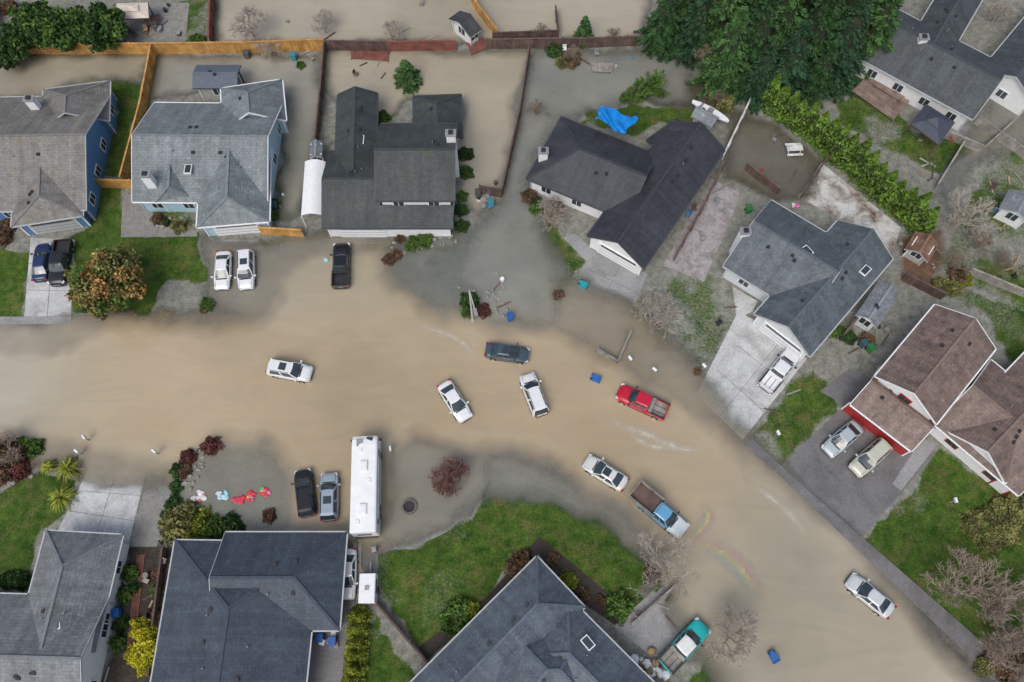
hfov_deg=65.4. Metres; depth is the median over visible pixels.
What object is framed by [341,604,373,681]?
boxwood hedge
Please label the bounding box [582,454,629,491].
stranded car
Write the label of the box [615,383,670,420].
stranded pickup truck
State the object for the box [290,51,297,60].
wheelie bin
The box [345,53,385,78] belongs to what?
yard clutter
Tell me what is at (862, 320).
window panes
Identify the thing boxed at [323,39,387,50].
wooden fence
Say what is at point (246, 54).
wheelie bin
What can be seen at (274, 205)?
wheelie bin
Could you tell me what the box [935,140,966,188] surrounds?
wooden fence
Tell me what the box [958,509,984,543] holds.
juniper bush
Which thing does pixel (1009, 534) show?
juniper bush
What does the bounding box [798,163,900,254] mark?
patio
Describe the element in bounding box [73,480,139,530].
driveway joints
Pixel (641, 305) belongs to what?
bare tree
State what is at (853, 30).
conifer tree
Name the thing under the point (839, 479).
driveway joints
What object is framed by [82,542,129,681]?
walls
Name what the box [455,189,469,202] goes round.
garden shrub
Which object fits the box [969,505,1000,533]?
juniper bush
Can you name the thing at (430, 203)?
window panes
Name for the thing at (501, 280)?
yard clutter
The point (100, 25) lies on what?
leafy tree
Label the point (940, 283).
garden shrub
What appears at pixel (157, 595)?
wooden fence
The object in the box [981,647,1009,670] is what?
garden shrub
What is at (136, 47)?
wooden fence
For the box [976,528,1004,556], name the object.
juniper bush
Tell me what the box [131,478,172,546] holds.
footpath
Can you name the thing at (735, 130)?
picket fence
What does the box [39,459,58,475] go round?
palm shrub
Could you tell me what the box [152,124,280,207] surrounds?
window panes
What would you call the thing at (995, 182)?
yard clutter
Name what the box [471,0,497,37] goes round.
wooden fence
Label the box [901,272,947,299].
wooden fence
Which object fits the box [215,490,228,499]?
deflated lawn decoration
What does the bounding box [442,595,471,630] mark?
garden shrub
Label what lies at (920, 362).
roof
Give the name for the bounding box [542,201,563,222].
garden shrub
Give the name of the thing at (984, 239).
bare tree
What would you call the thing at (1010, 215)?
window panes
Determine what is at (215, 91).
window panes
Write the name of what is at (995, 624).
bare tree
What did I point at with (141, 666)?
garden shrub
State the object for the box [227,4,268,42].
bare tree
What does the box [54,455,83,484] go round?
palm shrub
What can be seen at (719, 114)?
white boat
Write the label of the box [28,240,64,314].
driveway joints
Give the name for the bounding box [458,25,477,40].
window panes
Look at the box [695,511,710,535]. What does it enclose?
oil sheen
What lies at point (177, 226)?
garden shrub
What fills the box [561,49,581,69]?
garden shrub
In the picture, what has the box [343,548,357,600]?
parked car
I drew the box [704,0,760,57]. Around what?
conifer tree
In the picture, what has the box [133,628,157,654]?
garden shrub
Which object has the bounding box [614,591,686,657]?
driveway
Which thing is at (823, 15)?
conifer tree
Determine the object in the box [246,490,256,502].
deflated lawn decoration
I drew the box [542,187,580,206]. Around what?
window panes
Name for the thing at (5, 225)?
garden shrub
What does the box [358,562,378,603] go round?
utility trailer
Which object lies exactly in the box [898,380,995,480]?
window panes
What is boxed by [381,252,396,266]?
garden shrub
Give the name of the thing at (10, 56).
leafy tree
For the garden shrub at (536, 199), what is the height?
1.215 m
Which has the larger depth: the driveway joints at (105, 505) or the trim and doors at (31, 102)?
the trim and doors at (31, 102)
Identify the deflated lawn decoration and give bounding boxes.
[191,490,206,501]
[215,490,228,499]
[231,495,245,503]
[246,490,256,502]
[259,486,271,496]
[792,203,799,207]
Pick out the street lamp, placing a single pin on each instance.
(474, 310)
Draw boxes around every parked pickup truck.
[45,239,74,286]
[330,242,351,289]
[657,617,710,674]
[757,347,800,394]
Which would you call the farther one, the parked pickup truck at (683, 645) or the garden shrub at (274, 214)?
the garden shrub at (274, 214)
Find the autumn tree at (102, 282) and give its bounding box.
[63,243,146,321]
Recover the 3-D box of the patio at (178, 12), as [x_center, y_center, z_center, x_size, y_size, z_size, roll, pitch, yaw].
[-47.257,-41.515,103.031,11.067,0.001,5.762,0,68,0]
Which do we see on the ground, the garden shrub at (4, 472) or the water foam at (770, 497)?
the garden shrub at (4, 472)
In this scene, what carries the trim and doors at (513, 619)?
attached to the walls
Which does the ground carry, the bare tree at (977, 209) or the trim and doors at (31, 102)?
the bare tree at (977, 209)
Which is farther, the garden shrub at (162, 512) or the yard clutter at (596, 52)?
the yard clutter at (596, 52)
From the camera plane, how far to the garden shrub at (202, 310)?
87.36 m
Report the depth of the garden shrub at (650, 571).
76.80 m
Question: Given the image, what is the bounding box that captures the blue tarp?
[594,106,637,133]
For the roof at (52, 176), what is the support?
on the walls at (99, 129)
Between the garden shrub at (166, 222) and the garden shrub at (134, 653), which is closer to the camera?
the garden shrub at (134, 653)
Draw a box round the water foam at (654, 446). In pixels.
[639,440,661,448]
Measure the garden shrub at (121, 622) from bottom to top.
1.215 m
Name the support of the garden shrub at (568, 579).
on the garden bed at (435, 643)
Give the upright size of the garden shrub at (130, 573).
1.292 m
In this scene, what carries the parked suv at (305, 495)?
on the ground
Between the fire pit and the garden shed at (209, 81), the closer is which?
the fire pit
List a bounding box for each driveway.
[24,238,74,316]
[58,472,144,541]
[209,240,258,296]
[279,237,366,250]
[308,541,378,681]
[554,251,647,342]
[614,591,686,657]
[699,315,806,439]
[781,409,937,536]
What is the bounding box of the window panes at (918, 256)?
[910,241,921,258]
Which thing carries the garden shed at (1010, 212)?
on the ground
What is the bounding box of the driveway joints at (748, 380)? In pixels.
[717,344,784,416]
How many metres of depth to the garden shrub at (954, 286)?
88.06 m
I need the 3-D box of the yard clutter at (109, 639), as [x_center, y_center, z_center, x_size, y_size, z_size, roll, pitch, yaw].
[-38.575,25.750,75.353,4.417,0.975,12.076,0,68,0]
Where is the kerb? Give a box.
[383,456,490,551]
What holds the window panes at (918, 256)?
in the garden shed at (920, 247)
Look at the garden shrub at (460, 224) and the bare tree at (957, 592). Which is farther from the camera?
the garden shrub at (460, 224)
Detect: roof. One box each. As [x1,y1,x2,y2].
[0,80,109,226]
[0,530,122,681]
[132,79,285,227]
[151,532,347,681]
[322,86,461,227]
[412,556,652,681]
[526,116,724,267]
[723,200,892,355]
[850,305,1023,495]
[862,0,1023,118]
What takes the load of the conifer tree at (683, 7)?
on the ground
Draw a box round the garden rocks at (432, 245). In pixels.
[390,233,457,253]
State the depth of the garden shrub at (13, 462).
80.86 m
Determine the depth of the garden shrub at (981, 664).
73.55 m
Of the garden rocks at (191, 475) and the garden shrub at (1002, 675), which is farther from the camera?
the garden rocks at (191, 475)
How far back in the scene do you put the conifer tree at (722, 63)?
93.89 m
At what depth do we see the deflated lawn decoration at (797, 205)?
92.42 m
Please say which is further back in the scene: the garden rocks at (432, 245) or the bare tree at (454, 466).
the garden rocks at (432, 245)
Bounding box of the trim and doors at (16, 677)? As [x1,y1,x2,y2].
[0,529,130,681]
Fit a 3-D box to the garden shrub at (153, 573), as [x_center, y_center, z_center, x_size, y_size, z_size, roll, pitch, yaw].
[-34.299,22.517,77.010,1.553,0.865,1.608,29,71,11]
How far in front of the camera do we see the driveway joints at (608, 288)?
88.56 m
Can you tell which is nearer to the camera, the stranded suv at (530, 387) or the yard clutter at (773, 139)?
the stranded suv at (530, 387)
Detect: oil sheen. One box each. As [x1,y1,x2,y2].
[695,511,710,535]
[717,550,749,577]
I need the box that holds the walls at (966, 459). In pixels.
[878,374,1009,493]
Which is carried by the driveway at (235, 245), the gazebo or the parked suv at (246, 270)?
the parked suv at (246, 270)
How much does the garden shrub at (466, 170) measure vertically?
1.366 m
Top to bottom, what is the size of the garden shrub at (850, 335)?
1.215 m
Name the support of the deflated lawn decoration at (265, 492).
on the ground
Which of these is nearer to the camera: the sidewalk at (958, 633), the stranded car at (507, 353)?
the sidewalk at (958, 633)
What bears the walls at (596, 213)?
on the ground
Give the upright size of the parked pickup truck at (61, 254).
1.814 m
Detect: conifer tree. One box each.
[393,59,422,94]
[572,15,593,48]
[633,0,683,62]
[656,0,694,22]
[665,0,712,70]
[681,0,746,59]
[685,6,751,105]
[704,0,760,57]
[719,0,784,96]
[735,42,778,114]
[758,18,813,111]
[772,0,808,54]
[789,0,844,90]
[799,0,816,17]
[800,38,839,108]
[818,0,872,103]
[833,0,878,73]
[856,0,903,79]
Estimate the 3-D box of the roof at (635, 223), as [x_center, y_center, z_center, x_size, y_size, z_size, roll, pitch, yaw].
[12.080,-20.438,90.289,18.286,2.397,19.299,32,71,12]
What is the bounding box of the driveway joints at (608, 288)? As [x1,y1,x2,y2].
[579,266,634,313]
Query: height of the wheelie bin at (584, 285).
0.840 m
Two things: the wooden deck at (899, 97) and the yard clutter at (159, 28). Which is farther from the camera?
the yard clutter at (159, 28)
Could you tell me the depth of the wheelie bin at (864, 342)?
85.15 m
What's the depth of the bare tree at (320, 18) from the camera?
100.31 m
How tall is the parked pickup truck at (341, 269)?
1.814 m
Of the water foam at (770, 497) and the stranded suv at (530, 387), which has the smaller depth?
the water foam at (770, 497)
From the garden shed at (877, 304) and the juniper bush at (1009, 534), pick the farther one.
the garden shed at (877, 304)
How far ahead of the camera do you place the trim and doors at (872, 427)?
80.03 m
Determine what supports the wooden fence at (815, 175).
on the ground
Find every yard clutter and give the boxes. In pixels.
[104,580,127,681]
[111,3,180,37]
[141,558,165,677]
[215,41,316,61]
[286,0,437,39]
[312,632,338,647]
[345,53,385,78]
[348,546,376,607]
[477,180,497,208]
[483,271,510,308]
[562,44,643,68]
[634,604,676,627]
[685,185,726,241]
[715,306,736,325]
[761,134,796,182]
[764,389,800,413]
[839,310,891,353]
[897,232,939,268]
[917,135,953,141]
[919,157,934,181]
[989,172,1023,230]
[1001,255,1023,279]
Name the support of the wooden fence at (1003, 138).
on the ground
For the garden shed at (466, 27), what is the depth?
99.52 m
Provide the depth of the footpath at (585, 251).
90.51 m
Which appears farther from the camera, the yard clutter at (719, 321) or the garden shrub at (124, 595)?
the yard clutter at (719, 321)
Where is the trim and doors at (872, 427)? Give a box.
[841,304,1023,496]
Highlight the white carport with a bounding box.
[301,159,325,227]
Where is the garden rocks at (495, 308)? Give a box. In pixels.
[457,286,508,317]
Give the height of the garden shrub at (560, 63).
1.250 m
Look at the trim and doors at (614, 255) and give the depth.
89.38 m
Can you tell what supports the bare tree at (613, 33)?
on the ground
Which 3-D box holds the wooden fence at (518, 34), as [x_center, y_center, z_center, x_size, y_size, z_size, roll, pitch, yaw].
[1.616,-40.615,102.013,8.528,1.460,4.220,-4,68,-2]
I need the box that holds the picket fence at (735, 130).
[722,97,750,159]
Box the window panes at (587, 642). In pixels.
[581,636,593,648]
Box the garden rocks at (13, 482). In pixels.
[7,474,33,484]
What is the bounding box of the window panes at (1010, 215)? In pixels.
[1005,212,1018,220]
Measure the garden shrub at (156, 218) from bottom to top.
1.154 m
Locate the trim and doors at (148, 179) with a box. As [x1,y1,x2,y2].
[131,78,288,236]
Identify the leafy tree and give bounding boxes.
[0,0,61,52]
[0,33,29,70]
[33,4,80,51]
[65,1,128,53]
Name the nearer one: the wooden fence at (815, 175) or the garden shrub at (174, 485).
the garden shrub at (174, 485)
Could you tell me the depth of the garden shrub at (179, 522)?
77.97 m
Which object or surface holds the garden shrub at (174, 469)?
on the ground
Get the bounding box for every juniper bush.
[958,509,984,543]
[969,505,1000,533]
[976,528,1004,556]
[984,493,1021,529]
[994,520,1022,547]
[1002,492,1023,529]
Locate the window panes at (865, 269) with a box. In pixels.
[738,245,870,286]
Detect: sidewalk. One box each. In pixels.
[0,317,71,323]
[743,438,1023,681]
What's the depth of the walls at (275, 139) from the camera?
92.32 m
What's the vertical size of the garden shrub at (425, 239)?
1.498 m
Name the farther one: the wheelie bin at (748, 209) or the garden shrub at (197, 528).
the wheelie bin at (748, 209)
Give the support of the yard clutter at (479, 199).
on the flood water
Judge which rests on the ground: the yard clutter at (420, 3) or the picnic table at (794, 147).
the picnic table at (794, 147)
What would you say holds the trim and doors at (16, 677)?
attached to the walls at (93, 665)
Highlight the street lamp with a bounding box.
[469,290,477,321]
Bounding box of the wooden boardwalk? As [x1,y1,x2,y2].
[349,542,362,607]
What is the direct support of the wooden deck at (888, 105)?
on the ground
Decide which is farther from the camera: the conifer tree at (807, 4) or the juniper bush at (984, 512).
the conifer tree at (807, 4)
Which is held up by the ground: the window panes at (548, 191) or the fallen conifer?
the fallen conifer
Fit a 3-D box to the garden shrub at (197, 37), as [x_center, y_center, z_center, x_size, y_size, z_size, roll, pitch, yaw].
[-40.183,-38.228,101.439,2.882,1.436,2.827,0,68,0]
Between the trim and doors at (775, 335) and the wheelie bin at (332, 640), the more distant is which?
the trim and doors at (775, 335)
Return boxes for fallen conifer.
[619,68,669,103]
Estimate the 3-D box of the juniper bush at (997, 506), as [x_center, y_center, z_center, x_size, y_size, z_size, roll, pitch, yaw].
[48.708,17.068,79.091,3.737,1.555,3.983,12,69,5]
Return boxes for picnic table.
[144,14,159,26]
[785,143,802,155]
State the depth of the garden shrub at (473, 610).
75.43 m
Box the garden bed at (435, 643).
[418,536,618,659]
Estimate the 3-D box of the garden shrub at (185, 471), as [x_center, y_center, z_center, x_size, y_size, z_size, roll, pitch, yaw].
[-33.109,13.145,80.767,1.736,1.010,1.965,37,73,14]
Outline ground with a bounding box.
[0,0,1023,681]
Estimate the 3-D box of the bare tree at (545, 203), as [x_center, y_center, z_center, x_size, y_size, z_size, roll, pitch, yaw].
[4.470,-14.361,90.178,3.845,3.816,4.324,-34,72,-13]
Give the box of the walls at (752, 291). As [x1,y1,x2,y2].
[723,271,804,356]
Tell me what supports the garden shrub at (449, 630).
on the garden bed at (435, 643)
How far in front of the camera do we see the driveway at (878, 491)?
80.69 m
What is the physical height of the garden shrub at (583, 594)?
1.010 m
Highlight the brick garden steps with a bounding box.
[125,554,145,659]
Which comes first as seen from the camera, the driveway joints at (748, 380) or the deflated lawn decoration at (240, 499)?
the deflated lawn decoration at (240, 499)
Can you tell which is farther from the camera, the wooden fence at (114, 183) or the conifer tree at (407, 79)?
the conifer tree at (407, 79)
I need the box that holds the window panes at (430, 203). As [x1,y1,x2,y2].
[362,136,454,205]
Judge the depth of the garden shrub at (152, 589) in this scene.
76.33 m
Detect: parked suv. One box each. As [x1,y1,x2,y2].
[234,249,255,290]
[291,468,317,518]
[316,472,340,521]
[848,437,892,477]
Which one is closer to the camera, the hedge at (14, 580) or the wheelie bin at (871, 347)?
the hedge at (14, 580)
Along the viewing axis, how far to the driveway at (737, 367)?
84.75 m
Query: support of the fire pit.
on the ground
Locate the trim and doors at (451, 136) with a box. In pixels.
[321,93,462,236]
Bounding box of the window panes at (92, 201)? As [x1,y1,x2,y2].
[3,104,113,216]
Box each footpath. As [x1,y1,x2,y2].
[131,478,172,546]
[564,233,600,264]
[626,583,671,632]
[733,287,756,318]
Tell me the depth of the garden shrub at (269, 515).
78.91 m
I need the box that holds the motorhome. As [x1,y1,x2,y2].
[349,436,381,537]
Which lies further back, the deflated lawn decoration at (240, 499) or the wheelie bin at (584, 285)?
the wheelie bin at (584, 285)
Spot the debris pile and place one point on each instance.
(653, 668)
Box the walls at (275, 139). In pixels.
[142,114,287,235]
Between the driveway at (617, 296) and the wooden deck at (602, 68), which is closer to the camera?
the driveway at (617, 296)
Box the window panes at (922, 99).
[867,69,1007,119]
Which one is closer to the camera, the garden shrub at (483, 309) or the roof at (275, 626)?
the roof at (275, 626)
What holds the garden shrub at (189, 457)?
on the ground
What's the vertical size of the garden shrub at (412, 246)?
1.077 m
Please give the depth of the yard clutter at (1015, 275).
89.41 m
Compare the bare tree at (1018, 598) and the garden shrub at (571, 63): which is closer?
the bare tree at (1018, 598)
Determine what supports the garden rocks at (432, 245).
on the ground
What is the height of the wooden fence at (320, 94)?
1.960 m
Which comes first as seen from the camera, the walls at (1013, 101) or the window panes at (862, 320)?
the window panes at (862, 320)
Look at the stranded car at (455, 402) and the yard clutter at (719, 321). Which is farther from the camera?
the yard clutter at (719, 321)
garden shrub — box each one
[0,0,19,15]
[0,218,16,232]
[0,231,14,248]
[0,438,19,463]
[0,463,12,486]
[6,445,29,466]
[8,460,30,482]
[12,436,28,450]
[21,437,46,460]
[107,633,127,653]
[111,613,131,634]
[116,585,135,605]
[119,563,141,583]
[123,642,154,665]
[127,579,142,593]
[128,616,156,638]
[132,654,152,677]
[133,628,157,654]
[145,606,161,619]
[149,212,164,226]
[149,567,165,580]
[149,583,162,597]
[157,499,203,546]
[158,509,173,530]
[162,217,170,226]
[163,493,182,510]
[168,462,183,479]
[168,479,184,493]
[170,219,186,234]
[177,506,212,538]
[178,448,197,465]
[178,464,192,479]
[186,32,207,41]
[198,435,223,455]
[198,512,222,538]
[199,296,215,311]
[200,306,208,313]
[215,511,245,538]
[261,507,276,525]
[271,198,281,210]
[271,210,280,221]
[296,61,306,69]
[378,109,391,124]
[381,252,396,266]
[392,248,403,259]
[394,234,406,244]
[403,240,418,253]
[408,235,415,241]
[414,233,433,249]
[440,611,462,636]
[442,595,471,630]
[453,218,470,233]
[454,203,468,217]
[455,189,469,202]
[458,146,474,160]
[459,164,474,180]
[459,292,479,308]
[459,306,470,319]
[463,599,480,618]
[477,302,491,319]
[503,559,519,578]
[509,547,532,575]
[520,188,537,205]
[528,203,542,216]
[530,196,543,209]
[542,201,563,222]
[544,41,565,58]
[544,551,560,567]
[552,290,564,300]
[555,57,568,70]
[559,568,578,590]
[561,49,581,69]
[574,584,590,603]
[593,593,606,608]
[603,587,634,626]
[643,563,660,583]
[693,367,701,376]
[703,90,726,111]
[715,93,735,115]
[829,324,844,339]
[842,329,858,345]
[857,331,876,347]
[929,277,950,299]
[945,279,962,296]
[946,265,971,284]
[958,271,973,286]
[971,656,996,679]
[980,520,996,535]
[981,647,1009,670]
[993,661,1020,681]
[1001,637,1023,666]
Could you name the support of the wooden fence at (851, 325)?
on the ground
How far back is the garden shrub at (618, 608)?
75.43 m
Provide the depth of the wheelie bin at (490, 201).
91.70 m
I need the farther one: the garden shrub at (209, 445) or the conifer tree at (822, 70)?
the conifer tree at (822, 70)
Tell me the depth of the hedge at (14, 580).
76.20 m
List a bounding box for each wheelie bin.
[111,607,122,617]
[242,49,250,58]
[271,200,277,209]
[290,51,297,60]
[315,633,324,641]
[328,636,337,645]
[475,188,480,197]
[488,197,493,207]
[506,311,513,321]
[578,279,588,289]
[590,373,601,383]
[744,204,752,213]
[767,649,780,663]
[857,338,869,348]
[864,343,877,353]
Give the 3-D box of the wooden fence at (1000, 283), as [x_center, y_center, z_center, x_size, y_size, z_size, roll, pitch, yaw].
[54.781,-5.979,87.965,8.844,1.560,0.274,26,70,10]
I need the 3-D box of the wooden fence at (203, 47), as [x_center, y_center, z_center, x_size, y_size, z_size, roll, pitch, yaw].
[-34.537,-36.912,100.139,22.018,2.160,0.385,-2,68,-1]
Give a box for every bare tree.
[0,428,23,464]
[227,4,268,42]
[253,35,281,62]
[310,7,334,33]
[382,19,402,40]
[426,453,470,497]
[432,460,463,497]
[525,98,549,116]
[533,22,550,34]
[536,194,566,231]
[563,44,586,61]
[607,28,620,35]
[626,530,700,603]
[632,285,683,337]
[688,42,713,65]
[705,600,761,667]
[707,88,727,101]
[918,545,1023,627]
[936,248,972,276]
[937,187,998,242]
[965,227,995,258]
[971,589,1023,671]
[972,619,1023,681]
[983,0,1015,23]
[991,573,1023,614]
[996,250,1017,274]
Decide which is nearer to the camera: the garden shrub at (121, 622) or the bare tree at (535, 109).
the garden shrub at (121, 622)
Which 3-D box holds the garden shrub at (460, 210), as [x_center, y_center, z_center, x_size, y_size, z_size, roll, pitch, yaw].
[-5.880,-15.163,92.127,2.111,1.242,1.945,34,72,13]
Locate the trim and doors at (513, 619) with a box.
[410,556,654,681]
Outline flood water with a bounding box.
[0,0,1021,681]
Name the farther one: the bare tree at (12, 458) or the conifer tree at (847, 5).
the conifer tree at (847, 5)
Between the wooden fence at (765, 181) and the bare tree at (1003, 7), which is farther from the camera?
the bare tree at (1003, 7)
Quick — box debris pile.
[630,647,670,680]
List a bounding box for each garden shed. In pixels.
[192,65,243,99]
[310,139,323,160]
[448,11,481,45]
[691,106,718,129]
[852,282,898,331]
[903,231,938,265]
[993,189,1023,228]
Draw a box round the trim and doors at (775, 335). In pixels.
[722,200,893,360]
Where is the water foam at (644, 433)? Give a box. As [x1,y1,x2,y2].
[631,428,689,450]
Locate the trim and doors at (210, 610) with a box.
[150,531,347,681]
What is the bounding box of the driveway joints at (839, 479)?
[801,426,893,511]
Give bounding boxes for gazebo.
[902,104,954,155]
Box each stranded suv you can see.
[265,358,313,382]
[520,372,548,417]
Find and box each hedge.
[0,569,31,591]
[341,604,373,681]
[757,73,940,237]
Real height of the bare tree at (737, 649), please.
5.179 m
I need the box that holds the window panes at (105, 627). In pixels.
[57,561,121,681]
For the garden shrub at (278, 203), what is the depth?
92.43 m
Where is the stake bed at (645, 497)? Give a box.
[629,481,665,516]
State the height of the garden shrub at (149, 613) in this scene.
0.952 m
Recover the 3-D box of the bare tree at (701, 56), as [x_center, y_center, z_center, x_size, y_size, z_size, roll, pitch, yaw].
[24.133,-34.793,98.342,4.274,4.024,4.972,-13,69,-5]
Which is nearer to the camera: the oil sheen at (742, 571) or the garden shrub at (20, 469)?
the oil sheen at (742, 571)
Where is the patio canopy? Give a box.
[116,2,155,31]
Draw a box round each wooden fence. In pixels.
[20,42,148,53]
[94,178,130,188]
[118,43,157,178]
[145,38,322,53]
[151,547,167,625]
[207,0,214,41]
[257,226,304,236]
[313,41,327,139]
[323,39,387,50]
[375,601,428,662]
[386,39,456,51]
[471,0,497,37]
[479,184,500,197]
[486,34,652,48]
[492,5,559,37]
[501,45,529,197]
[597,330,631,363]
[631,583,677,624]
[673,162,725,260]
[744,162,781,194]
[801,155,829,196]
[841,317,858,336]
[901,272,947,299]
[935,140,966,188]
[945,116,1018,152]
[970,267,1023,297]
[973,115,1023,158]
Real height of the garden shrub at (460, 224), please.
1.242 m
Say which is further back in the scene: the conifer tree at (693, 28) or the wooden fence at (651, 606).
the conifer tree at (693, 28)
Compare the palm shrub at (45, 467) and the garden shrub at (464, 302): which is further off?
the garden shrub at (464, 302)
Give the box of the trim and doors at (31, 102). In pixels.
[0,80,117,235]
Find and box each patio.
[108,3,188,36]
[121,194,196,236]
[663,179,740,280]
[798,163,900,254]
[820,369,870,404]
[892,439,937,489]
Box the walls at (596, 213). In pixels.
[532,183,641,273]
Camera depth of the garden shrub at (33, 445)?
81.33 m
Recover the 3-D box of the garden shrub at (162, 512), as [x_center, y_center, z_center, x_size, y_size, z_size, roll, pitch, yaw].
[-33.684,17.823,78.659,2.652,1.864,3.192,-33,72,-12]
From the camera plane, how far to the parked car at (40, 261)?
88.41 m
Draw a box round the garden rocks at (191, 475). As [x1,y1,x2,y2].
[179,448,204,502]
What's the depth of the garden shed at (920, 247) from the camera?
88.30 m
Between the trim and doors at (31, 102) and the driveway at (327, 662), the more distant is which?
the trim and doors at (31, 102)
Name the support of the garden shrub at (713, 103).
on the ground
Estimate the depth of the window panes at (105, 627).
74.24 m
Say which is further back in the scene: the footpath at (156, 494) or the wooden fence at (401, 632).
the footpath at (156, 494)
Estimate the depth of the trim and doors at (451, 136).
89.82 m
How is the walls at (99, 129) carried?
on the ground
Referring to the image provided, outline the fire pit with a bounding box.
[401,499,416,513]
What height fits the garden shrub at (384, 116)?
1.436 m
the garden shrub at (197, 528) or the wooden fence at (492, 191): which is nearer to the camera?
the garden shrub at (197, 528)
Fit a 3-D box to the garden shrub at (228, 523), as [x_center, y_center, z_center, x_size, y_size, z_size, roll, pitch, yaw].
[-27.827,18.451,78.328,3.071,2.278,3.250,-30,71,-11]
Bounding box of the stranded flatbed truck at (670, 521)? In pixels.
[634,501,689,538]
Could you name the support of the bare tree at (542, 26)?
on the ground
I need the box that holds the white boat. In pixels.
[691,100,728,123]
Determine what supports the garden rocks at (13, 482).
on the ground
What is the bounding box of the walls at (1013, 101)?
[855,62,1023,129]
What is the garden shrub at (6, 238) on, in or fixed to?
on the ground
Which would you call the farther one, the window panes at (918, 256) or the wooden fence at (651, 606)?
the window panes at (918, 256)
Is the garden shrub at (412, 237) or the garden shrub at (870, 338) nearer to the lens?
the garden shrub at (870, 338)
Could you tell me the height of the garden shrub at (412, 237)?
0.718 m
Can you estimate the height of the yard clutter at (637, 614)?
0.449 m
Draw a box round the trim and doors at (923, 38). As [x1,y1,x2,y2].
[859,0,1023,130]
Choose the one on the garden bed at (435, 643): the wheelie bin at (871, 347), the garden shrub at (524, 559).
the garden shrub at (524, 559)
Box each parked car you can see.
[30,243,51,282]
[211,250,233,290]
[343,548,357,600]
[821,419,864,457]
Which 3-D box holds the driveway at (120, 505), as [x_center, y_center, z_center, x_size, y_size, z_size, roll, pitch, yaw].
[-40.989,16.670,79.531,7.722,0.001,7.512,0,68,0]
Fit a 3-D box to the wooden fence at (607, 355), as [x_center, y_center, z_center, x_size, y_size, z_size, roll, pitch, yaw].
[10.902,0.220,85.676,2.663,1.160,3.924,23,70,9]
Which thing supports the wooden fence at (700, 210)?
on the ground
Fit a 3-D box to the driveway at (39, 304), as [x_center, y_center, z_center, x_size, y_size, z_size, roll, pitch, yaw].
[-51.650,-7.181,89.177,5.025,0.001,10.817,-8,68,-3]
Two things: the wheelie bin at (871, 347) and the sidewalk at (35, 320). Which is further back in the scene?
the sidewalk at (35, 320)
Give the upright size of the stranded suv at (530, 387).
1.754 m
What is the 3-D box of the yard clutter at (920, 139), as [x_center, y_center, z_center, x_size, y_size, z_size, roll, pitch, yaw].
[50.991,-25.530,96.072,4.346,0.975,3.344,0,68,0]
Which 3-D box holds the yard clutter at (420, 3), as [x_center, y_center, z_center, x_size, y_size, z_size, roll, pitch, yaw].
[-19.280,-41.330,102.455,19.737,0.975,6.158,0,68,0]
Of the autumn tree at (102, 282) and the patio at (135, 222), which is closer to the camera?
the autumn tree at (102, 282)
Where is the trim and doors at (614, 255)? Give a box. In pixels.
[525,116,725,275]
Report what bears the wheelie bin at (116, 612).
on the ground
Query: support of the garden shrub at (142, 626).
on the ground
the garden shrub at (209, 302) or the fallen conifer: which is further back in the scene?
the fallen conifer
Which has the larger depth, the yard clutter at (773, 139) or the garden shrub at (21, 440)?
the yard clutter at (773, 139)
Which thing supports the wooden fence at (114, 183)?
on the ground
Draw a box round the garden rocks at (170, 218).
[155,216,195,230]
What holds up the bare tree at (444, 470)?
on the ground
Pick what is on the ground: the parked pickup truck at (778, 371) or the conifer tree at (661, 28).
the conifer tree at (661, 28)
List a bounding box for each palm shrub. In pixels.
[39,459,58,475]
[47,483,80,512]
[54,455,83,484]
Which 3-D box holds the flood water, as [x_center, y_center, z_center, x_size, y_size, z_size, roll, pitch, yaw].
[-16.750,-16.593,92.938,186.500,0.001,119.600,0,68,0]
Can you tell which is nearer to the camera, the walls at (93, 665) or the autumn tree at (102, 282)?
the walls at (93, 665)
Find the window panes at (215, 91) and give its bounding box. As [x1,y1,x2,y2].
[212,76,240,94]
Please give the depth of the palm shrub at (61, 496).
79.12 m
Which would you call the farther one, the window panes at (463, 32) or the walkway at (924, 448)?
the window panes at (463, 32)
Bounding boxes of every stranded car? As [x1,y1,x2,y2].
[436,378,471,423]
[484,342,529,364]
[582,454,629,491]
[844,572,897,619]
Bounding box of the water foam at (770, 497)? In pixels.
[766,494,794,519]
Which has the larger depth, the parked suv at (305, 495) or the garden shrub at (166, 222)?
the garden shrub at (166, 222)
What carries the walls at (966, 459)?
on the ground
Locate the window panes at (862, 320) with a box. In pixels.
[859,318,870,326]
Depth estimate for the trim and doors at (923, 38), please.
95.82 m
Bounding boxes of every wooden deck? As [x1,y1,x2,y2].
[590,63,613,73]
[851,78,908,122]
[867,78,904,103]
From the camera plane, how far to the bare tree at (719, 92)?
96.87 m
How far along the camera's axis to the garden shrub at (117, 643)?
74.42 m
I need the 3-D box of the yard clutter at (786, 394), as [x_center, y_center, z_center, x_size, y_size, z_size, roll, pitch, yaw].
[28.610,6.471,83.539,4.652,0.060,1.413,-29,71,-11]
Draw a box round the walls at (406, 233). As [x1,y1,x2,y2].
[330,138,459,236]
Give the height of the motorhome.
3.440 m
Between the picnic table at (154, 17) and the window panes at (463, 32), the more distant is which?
the picnic table at (154, 17)
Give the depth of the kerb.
79.08 m
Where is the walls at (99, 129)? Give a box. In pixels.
[0,93,116,234]

